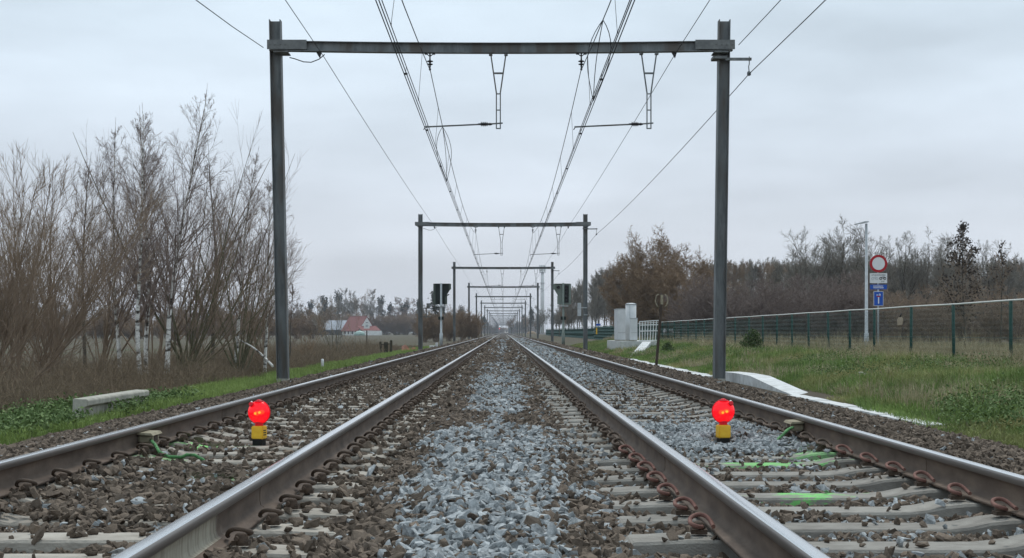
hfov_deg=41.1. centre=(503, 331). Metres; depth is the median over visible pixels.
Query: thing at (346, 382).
sleeper
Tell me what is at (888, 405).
bank grass
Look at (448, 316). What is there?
ochre bush
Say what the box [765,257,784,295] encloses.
woodland tree
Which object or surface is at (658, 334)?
marker post
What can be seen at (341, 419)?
sleeper
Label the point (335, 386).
sleeper
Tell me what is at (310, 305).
evergreen tree
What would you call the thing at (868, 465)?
sleeper
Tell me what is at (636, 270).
ochre bush
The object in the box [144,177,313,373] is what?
willow shrub
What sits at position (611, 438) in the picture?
sleeper
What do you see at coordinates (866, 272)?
street lamp
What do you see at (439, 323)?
ochre bush
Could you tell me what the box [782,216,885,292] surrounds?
round tree
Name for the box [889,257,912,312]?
woodland tree
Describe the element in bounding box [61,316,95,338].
ochre bush
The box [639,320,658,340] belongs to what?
guard rail
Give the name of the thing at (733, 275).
woodland tree
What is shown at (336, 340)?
bare shrub
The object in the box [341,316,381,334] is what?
farmhouse
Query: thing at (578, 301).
woodland tree
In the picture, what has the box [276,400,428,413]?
sleeper
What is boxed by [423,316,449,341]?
ochre bush
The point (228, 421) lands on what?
sleeper
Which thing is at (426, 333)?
ochre bush
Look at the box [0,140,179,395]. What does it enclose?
willow shrub
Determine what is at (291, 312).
weeping sapling
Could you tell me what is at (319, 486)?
sleeper
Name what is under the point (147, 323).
birch tree
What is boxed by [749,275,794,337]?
bare bush
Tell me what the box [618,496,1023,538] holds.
sleeper
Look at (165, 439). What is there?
sleeper
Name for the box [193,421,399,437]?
sleeper
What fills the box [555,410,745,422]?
sleeper
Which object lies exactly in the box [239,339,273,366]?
fallen branch
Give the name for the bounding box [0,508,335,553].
sleeper
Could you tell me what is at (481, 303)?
portal gantry
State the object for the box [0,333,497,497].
rail
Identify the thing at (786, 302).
bare bush
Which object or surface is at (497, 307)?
portal gantry
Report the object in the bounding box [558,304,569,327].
woodland tree
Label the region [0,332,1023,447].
ground
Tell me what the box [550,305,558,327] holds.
tree
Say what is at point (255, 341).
willow shrub
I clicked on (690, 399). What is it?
sleeper
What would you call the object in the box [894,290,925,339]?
bare bush
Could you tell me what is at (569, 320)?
woodland tree
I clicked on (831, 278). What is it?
bare bush
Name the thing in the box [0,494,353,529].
sleeper
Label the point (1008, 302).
bare bush
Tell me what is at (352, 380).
sleeper
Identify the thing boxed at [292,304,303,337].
tree
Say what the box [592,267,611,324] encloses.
woodland tree
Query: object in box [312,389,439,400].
sleeper
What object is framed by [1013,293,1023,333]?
bare bush
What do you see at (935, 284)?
woodland tree
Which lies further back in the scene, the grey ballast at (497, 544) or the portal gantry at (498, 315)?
the portal gantry at (498, 315)
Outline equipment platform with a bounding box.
[607,340,656,348]
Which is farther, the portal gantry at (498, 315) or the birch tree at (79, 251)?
the portal gantry at (498, 315)
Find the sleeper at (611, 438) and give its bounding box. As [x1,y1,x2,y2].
[576,431,828,449]
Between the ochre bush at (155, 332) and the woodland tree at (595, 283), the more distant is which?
the ochre bush at (155, 332)
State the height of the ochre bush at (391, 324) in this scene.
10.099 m
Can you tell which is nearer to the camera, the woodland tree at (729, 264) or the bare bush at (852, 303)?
the bare bush at (852, 303)
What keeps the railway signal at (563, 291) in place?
on the track bed
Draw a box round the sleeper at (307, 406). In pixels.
[291,396,430,407]
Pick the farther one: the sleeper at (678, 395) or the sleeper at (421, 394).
the sleeper at (678, 395)
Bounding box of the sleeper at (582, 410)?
[555,407,743,421]
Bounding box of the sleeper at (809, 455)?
[576,438,850,461]
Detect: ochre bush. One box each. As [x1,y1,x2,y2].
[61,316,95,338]
[85,320,101,337]
[90,319,114,337]
[100,315,133,337]
[111,316,135,337]
[123,319,158,338]
[150,316,177,337]
[153,310,198,335]
[176,319,202,338]
[178,316,209,338]
[204,311,242,338]
[256,314,274,337]
[269,318,298,335]
[288,316,308,338]
[291,311,328,338]
[324,311,349,319]
[353,313,378,325]
[370,313,398,334]
[381,315,405,334]
[390,313,414,334]
[397,313,417,334]
[411,310,439,341]
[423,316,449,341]
[425,309,446,341]
[439,308,452,340]
[442,318,457,340]
[448,309,479,340]
[465,318,481,337]
[466,311,486,330]
[597,248,663,329]
[606,224,697,334]
[631,245,731,335]
[667,264,734,326]
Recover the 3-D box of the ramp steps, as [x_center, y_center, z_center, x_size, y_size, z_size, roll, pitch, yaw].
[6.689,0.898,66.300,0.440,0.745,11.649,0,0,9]
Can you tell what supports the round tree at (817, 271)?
on the ground at (409, 339)
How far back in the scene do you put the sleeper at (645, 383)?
22.64 m
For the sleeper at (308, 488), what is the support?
on the track bed
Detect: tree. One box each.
[22,157,127,376]
[61,119,164,368]
[86,106,204,372]
[94,105,219,372]
[103,83,242,373]
[161,144,270,360]
[171,305,192,334]
[185,148,302,366]
[226,179,304,371]
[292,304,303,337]
[297,300,325,322]
[305,300,315,314]
[312,301,337,336]
[318,296,337,313]
[319,294,328,314]
[332,290,343,318]
[333,290,357,315]
[335,288,359,317]
[348,288,375,315]
[352,289,376,318]
[360,295,383,317]
[375,294,386,319]
[387,302,393,316]
[402,301,410,315]
[414,301,432,318]
[427,289,443,316]
[445,304,467,318]
[505,319,514,333]
[520,317,528,327]
[528,307,533,325]
[535,305,550,333]
[535,308,550,327]
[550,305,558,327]
[554,308,561,335]
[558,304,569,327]
[565,303,574,328]
[566,287,578,326]
[568,288,577,328]
[572,287,582,326]
[576,279,589,320]
[576,284,589,324]
[582,280,596,327]
[588,270,608,326]
[588,275,604,321]
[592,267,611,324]
[592,275,604,323]
[603,268,618,325]
[700,258,713,280]
[727,260,731,293]
[727,260,743,288]
[729,261,743,300]
[734,261,750,293]
[738,259,753,290]
[742,259,761,297]
[749,259,764,297]
[754,259,770,293]
[764,263,777,292]
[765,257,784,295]
[771,228,847,297]
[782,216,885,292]
[785,264,797,290]
[807,216,877,290]
[847,235,907,339]
[868,231,935,339]
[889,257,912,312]
[894,226,963,338]
[910,256,929,340]
[924,220,987,343]
[926,236,982,301]
[928,259,945,309]
[966,239,1021,339]
[968,262,983,293]
[973,259,992,340]
[982,240,1023,347]
[1002,259,1017,306]
[1005,260,1023,328]
[1015,263,1023,291]
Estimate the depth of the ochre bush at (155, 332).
304.11 m
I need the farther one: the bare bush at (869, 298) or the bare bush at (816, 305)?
the bare bush at (869, 298)
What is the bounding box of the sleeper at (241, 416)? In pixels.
[231,413,426,427]
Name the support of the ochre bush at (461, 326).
on the ground at (409, 339)
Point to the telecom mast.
(542, 271)
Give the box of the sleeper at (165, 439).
[149,436,404,458]
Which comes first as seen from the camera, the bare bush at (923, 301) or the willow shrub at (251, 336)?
the willow shrub at (251, 336)
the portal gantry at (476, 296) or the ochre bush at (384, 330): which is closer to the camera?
the portal gantry at (476, 296)
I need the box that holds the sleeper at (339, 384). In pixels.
[334,383,447,391]
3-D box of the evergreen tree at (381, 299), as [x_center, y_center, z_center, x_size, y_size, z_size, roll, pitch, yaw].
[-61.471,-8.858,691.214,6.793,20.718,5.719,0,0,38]
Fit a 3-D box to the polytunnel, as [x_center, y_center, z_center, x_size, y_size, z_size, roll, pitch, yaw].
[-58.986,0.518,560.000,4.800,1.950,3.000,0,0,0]
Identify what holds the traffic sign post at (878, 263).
on the ground at (409, 339)
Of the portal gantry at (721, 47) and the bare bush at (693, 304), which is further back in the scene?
the bare bush at (693, 304)
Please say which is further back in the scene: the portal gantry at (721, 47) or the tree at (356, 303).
the tree at (356, 303)
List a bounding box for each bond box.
[137,430,204,460]
[777,419,803,439]
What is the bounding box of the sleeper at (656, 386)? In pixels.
[552,383,661,392]
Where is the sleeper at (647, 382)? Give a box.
[544,380,651,389]
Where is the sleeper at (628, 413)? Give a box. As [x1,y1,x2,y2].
[552,401,714,414]
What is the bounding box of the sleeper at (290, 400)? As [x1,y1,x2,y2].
[275,398,431,410]
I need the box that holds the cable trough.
[631,359,944,425]
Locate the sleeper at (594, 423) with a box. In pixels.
[560,417,770,432]
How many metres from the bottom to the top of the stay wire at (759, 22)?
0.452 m
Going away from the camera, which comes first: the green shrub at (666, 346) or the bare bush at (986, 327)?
the green shrub at (666, 346)
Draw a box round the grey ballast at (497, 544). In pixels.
[0,338,1023,557]
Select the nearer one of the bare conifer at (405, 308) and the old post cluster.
the old post cluster
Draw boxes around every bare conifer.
[387,297,398,317]
[395,298,402,334]
[402,298,410,315]
[408,298,416,334]
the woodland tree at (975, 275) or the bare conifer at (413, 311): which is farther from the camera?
the bare conifer at (413, 311)
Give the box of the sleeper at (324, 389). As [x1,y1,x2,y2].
[318,388,443,397]
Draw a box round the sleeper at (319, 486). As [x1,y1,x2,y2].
[36,468,361,492]
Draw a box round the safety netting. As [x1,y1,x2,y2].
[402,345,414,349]
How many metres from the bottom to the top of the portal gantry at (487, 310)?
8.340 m
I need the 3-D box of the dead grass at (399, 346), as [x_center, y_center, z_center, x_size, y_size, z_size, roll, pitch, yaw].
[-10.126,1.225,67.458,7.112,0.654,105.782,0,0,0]
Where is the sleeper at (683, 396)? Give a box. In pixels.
[545,391,688,403]
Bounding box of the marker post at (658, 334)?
[655,294,667,364]
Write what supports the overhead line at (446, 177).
hanging from the portal gantry at (721, 47)
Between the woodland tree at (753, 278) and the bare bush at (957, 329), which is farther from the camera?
the woodland tree at (753, 278)
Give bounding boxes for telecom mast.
[539,265,545,333]
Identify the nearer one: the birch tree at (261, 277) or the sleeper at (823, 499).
the sleeper at (823, 499)
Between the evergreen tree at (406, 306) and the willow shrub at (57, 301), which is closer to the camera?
the willow shrub at (57, 301)
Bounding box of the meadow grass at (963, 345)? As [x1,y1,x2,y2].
[802,340,1022,356]
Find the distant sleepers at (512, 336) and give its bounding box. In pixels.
[486,335,518,345]
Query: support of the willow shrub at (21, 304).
on the ground at (409, 339)
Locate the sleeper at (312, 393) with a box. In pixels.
[299,391,435,402]
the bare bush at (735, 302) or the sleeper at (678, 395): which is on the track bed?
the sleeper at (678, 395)
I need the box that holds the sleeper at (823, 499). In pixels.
[599,470,949,505]
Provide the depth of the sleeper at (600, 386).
23.24 m
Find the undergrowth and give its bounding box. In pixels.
[0,334,401,418]
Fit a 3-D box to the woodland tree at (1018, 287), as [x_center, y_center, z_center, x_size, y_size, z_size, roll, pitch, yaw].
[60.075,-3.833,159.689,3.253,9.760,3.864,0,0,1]
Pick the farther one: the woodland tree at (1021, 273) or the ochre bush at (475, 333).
the ochre bush at (475, 333)
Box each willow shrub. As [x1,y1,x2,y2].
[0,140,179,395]
[0,149,116,380]
[0,155,130,382]
[36,112,287,362]
[46,173,241,370]
[73,102,301,368]
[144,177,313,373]
[153,181,300,373]
[196,224,274,368]
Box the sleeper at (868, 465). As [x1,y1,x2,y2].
[590,452,900,480]
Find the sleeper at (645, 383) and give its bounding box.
[540,379,651,387]
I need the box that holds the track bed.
[51,332,994,543]
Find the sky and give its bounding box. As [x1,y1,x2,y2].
[0,0,1023,332]
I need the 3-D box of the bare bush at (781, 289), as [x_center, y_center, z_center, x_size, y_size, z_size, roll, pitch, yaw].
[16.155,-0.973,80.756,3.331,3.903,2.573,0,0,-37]
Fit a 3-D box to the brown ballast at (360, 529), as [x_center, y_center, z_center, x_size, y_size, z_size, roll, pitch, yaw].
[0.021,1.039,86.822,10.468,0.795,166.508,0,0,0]
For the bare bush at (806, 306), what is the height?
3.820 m
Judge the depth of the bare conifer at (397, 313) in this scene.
652.46 m
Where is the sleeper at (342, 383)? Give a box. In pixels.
[338,381,448,390]
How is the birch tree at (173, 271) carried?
on the ground at (409, 339)
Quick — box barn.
[307,320,346,334]
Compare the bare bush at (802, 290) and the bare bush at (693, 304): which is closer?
the bare bush at (693, 304)
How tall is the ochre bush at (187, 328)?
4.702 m
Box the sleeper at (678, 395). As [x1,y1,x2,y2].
[552,390,683,400]
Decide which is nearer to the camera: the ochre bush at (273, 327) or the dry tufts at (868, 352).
the dry tufts at (868, 352)
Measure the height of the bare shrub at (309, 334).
2.063 m
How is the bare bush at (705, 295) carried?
on the ground at (409, 339)
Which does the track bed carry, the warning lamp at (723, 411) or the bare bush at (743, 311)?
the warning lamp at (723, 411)
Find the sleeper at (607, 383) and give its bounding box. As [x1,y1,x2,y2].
[540,375,639,383]
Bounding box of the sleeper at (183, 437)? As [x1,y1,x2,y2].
[169,431,399,451]
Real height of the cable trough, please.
0.555 m
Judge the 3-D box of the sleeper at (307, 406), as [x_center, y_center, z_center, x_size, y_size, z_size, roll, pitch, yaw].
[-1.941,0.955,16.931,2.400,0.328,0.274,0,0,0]
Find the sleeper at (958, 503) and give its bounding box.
[612,482,993,520]
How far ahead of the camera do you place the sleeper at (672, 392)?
19.06 m
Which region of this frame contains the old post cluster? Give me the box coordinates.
[379,340,391,352]
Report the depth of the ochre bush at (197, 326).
290.39 m
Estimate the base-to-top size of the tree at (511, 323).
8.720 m
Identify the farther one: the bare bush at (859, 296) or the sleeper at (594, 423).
the bare bush at (859, 296)
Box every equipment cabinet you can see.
[614,309,625,340]
[625,303,636,340]
[629,318,637,340]
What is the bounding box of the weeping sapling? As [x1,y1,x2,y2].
[288,281,307,365]
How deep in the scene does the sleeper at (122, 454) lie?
9.08 m
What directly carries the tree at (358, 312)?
on the ground at (409, 339)
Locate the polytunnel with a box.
[354,331,364,334]
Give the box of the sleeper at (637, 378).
[541,377,641,384]
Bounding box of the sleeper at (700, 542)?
[624,512,1023,557]
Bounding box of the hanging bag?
[897,313,902,324]
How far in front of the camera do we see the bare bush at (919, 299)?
114.81 m
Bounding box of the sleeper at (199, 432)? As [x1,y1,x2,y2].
[175,426,404,445]
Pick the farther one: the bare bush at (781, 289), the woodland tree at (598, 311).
the woodland tree at (598, 311)
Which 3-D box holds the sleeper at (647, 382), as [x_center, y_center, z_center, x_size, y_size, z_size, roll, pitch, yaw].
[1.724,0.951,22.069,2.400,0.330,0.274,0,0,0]
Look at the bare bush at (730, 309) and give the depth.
79.24 m
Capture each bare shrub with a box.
[289,319,328,358]
[309,296,347,352]
[317,295,359,352]
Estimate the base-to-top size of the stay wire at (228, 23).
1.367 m
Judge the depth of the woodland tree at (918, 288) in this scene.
154.40 m
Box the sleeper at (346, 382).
[343,380,449,388]
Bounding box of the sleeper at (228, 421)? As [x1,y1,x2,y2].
[208,416,424,433]
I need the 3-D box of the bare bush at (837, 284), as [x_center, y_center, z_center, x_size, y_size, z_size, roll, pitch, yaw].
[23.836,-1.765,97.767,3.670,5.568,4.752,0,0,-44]
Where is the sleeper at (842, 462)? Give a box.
[583,444,861,468]
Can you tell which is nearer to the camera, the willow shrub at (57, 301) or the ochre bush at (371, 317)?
the willow shrub at (57, 301)
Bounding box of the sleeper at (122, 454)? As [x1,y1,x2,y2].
[103,450,392,470]
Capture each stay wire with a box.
[196,0,263,47]
[739,0,780,44]
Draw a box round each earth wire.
[285,0,485,304]
[515,0,709,312]
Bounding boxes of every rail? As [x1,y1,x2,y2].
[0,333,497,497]
[111,333,500,557]
[505,333,829,557]
[508,333,1023,517]
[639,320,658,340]
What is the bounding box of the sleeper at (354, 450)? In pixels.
[127,442,394,464]
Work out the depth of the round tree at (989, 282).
145.48 m
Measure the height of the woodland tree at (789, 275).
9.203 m
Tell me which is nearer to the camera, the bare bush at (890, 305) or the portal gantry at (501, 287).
the bare bush at (890, 305)
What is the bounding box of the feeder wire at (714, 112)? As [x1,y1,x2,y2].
[520,0,825,314]
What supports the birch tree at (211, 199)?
on the ground at (409, 339)
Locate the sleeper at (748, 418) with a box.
[560,413,756,426]
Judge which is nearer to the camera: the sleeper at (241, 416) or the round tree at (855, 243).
the sleeper at (241, 416)
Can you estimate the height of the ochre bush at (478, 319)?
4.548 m
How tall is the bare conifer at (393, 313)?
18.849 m
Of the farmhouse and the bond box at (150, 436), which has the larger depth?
the farmhouse
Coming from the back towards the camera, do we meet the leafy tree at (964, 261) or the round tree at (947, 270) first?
the round tree at (947, 270)
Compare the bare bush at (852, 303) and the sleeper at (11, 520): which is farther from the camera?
the bare bush at (852, 303)
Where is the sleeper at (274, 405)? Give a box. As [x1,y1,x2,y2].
[267,403,431,417]
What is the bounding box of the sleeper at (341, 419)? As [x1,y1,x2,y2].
[269,406,434,420]
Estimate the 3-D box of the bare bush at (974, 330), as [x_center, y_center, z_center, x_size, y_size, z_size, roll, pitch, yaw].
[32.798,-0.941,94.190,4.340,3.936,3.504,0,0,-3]
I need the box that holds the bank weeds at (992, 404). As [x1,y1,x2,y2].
[588,338,1023,431]
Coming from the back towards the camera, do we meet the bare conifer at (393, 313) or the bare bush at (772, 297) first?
the bare conifer at (393, 313)
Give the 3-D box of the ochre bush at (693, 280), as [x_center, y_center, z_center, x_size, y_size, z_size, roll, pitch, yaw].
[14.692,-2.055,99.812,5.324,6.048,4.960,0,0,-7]
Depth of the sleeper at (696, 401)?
16.66 m
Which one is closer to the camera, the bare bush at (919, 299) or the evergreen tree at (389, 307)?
the bare bush at (919, 299)
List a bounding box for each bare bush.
[659,272,713,336]
[669,282,713,333]
[676,273,713,334]
[692,273,746,335]
[692,275,751,336]
[703,292,749,336]
[709,285,758,335]
[726,284,774,336]
[731,278,764,315]
[732,283,767,315]
[744,291,789,333]
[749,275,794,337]
[755,277,810,338]
[757,284,790,313]
[758,283,798,339]
[777,273,814,309]
[778,286,825,341]
[783,273,828,330]
[784,276,833,340]
[788,274,836,312]
[792,281,839,339]
[803,270,864,305]
[803,284,856,340]
[814,270,884,341]
[820,275,864,326]
[823,281,874,342]
[829,271,885,343]
[854,283,892,340]
[854,287,907,341]
[857,289,896,343]
[875,284,930,342]
[879,292,909,338]
[885,283,941,340]
[885,287,938,341]
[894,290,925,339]
[899,290,963,343]
[905,286,959,340]
[926,292,976,342]
[937,292,980,339]
[954,291,1002,342]
[970,285,1023,343]
[977,293,1020,340]
[985,294,1023,344]
[993,284,1023,343]
[1013,293,1023,326]
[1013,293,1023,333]
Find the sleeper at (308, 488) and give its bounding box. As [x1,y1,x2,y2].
[0,478,363,505]
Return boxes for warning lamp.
[248,399,270,445]
[711,398,734,442]
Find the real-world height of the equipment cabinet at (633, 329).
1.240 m
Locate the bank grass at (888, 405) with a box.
[570,338,1023,449]
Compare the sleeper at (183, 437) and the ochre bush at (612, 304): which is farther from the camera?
the ochre bush at (612, 304)
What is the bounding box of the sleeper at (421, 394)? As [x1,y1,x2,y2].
[300,393,431,404]
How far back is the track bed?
11.39 m
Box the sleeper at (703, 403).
[551,398,711,410]
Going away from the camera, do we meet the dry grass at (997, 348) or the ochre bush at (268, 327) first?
the dry grass at (997, 348)
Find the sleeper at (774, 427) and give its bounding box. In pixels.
[567,421,783,437]
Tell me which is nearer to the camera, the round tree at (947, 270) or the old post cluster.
the old post cluster
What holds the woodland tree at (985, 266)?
on the ground at (409, 339)
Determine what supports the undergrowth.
on the ground at (409, 339)
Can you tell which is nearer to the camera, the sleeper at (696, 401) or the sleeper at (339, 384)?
the sleeper at (696, 401)
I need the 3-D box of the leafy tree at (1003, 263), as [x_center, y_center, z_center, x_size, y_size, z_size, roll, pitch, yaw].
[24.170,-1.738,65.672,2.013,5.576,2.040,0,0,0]
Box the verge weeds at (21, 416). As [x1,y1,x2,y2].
[0,384,204,439]
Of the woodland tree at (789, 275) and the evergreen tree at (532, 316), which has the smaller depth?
the woodland tree at (789, 275)
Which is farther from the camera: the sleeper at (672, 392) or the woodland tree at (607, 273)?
the woodland tree at (607, 273)
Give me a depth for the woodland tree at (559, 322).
228.74 m
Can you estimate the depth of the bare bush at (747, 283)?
97.20 m
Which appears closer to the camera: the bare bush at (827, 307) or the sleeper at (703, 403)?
the sleeper at (703, 403)
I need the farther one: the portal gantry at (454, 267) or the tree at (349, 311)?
the tree at (349, 311)
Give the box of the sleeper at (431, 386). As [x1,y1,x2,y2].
[325,385,434,395]
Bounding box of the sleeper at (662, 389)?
[544,385,664,394]
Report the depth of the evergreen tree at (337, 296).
717.52 m
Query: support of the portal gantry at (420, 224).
on the ground at (409, 339)
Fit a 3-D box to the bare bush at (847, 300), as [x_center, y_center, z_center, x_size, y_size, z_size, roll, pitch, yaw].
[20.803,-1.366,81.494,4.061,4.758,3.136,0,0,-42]
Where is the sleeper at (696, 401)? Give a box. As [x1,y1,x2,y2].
[553,396,708,408]
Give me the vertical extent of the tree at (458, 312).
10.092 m
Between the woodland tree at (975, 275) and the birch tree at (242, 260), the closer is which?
the birch tree at (242, 260)
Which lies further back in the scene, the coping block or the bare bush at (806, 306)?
the bare bush at (806, 306)
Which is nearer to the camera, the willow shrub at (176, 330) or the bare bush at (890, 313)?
the willow shrub at (176, 330)
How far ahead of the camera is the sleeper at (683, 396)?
17.85 m
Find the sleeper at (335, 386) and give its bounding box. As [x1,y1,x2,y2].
[330,384,446,393]
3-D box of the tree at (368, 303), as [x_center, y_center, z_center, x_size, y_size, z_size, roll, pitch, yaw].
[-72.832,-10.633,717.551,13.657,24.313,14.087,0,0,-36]
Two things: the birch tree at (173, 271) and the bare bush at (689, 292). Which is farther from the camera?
the bare bush at (689, 292)
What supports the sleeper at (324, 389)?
on the track bed
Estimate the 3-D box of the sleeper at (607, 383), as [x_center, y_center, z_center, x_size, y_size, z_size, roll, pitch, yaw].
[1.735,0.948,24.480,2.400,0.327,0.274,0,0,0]
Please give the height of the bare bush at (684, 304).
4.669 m
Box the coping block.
[72,389,148,419]
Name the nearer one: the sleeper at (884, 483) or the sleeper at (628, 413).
the sleeper at (884, 483)
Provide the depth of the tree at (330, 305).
702.07 m
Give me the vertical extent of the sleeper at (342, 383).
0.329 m
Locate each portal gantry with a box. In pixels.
[267,19,751,381]
[415,214,596,349]
[451,262,558,341]
[467,283,542,338]
[475,293,531,336]
[480,300,528,336]
[484,305,524,335]
[486,309,519,335]
[488,312,517,334]
[490,314,516,334]
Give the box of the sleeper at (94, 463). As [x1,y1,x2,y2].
[70,459,383,480]
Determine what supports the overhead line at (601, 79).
hanging from the portal gantry at (721, 47)
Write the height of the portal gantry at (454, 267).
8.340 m
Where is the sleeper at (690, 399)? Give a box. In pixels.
[547,394,696,405]
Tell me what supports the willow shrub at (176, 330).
on the ground at (409, 339)
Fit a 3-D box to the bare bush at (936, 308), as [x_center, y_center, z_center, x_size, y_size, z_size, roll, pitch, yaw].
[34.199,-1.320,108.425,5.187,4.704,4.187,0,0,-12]
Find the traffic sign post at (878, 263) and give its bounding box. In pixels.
[870,255,886,347]
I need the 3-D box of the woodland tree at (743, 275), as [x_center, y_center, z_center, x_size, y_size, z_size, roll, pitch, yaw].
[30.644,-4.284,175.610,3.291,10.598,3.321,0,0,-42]
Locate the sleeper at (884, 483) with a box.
[594,461,931,491]
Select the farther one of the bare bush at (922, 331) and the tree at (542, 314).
the tree at (542, 314)
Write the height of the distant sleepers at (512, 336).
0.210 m
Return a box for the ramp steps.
[635,342,650,351]
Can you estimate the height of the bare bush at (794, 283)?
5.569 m
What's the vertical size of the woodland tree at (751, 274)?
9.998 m
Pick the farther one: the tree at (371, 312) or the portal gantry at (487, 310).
the tree at (371, 312)
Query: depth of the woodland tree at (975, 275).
174.18 m
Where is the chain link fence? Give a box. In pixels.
[546,299,1023,364]
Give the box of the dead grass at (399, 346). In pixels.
[0,344,423,409]
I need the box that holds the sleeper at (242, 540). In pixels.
[3,526,316,557]
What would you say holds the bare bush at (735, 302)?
on the ground at (409, 339)
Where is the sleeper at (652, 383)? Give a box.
[540,382,660,390]
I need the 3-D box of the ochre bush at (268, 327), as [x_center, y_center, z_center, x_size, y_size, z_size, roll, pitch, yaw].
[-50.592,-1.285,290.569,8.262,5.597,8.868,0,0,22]
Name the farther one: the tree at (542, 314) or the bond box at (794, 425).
the tree at (542, 314)
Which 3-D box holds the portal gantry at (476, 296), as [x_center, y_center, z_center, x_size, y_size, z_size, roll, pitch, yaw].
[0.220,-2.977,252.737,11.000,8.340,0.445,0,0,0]
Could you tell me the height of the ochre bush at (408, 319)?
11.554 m
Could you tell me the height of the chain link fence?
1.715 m
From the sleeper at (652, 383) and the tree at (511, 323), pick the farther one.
the tree at (511, 323)
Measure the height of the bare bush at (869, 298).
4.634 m
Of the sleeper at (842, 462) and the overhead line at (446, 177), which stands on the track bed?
the sleeper at (842, 462)
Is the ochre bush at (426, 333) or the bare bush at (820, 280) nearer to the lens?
the bare bush at (820, 280)
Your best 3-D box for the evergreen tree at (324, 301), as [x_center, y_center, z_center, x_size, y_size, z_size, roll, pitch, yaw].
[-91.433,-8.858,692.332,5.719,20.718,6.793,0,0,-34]
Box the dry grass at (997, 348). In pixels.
[603,328,1023,411]
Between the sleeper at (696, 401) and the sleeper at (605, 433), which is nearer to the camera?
the sleeper at (605, 433)
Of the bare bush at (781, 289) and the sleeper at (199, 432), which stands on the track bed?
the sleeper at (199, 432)
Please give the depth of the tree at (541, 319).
508.02 m
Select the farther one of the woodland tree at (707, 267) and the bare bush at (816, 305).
the woodland tree at (707, 267)
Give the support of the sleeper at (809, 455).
on the track bed
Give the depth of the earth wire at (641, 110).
36.29 m
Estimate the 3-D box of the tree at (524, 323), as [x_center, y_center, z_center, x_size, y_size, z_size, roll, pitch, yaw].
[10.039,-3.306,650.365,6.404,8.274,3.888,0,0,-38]
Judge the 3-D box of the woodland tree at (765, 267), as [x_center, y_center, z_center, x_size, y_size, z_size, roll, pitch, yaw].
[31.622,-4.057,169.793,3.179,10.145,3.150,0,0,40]
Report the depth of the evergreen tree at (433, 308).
329.28 m
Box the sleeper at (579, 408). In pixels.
[560,404,734,418]
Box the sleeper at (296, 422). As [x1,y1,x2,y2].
[245,409,417,424]
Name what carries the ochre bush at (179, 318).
on the ground at (409, 339)
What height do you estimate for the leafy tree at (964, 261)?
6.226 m
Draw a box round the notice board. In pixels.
[364,323,369,342]
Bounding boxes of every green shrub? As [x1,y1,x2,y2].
[661,342,673,351]
[739,327,767,347]
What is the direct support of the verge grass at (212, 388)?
on the ground at (409, 339)
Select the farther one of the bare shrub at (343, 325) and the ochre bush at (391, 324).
the ochre bush at (391, 324)
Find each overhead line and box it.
[375,0,497,316]
[505,0,634,326]
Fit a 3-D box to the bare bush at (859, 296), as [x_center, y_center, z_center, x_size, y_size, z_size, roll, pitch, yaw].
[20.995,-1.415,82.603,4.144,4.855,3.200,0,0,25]
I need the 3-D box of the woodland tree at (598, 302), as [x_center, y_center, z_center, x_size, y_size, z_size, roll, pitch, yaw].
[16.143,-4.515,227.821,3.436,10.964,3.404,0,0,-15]
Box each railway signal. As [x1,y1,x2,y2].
[433,283,450,345]
[553,283,570,344]
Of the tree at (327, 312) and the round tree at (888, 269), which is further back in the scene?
the tree at (327, 312)
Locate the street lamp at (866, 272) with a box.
[854,221,868,341]
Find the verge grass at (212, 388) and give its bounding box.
[0,345,429,444]
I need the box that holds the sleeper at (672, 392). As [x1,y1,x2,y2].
[544,388,677,398]
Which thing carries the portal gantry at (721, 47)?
on the ground at (409, 339)
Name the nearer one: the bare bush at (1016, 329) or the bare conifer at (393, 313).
the bare bush at (1016, 329)
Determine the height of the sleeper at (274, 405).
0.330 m
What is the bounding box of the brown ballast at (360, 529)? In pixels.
[0,337,1023,557]
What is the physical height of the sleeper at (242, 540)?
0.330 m
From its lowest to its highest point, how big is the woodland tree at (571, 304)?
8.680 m
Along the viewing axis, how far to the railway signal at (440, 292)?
99.97 m
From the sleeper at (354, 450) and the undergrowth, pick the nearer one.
the sleeper at (354, 450)
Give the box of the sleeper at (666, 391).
[541,386,670,396]
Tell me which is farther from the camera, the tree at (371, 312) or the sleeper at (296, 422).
the tree at (371, 312)
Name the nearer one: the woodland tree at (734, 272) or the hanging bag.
the hanging bag
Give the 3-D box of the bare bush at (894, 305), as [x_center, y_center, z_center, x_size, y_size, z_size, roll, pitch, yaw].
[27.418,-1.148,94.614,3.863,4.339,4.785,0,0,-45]
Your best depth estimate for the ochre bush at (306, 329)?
289.76 m
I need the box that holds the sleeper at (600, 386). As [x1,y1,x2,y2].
[541,378,645,386]
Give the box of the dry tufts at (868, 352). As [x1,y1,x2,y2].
[614,336,1023,417]
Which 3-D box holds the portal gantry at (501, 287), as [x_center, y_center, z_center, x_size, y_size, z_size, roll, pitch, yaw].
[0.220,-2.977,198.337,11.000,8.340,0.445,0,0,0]
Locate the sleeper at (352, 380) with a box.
[349,379,448,387]
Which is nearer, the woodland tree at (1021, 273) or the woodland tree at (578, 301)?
the woodland tree at (1021, 273)
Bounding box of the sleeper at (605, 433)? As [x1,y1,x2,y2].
[568,427,801,443]

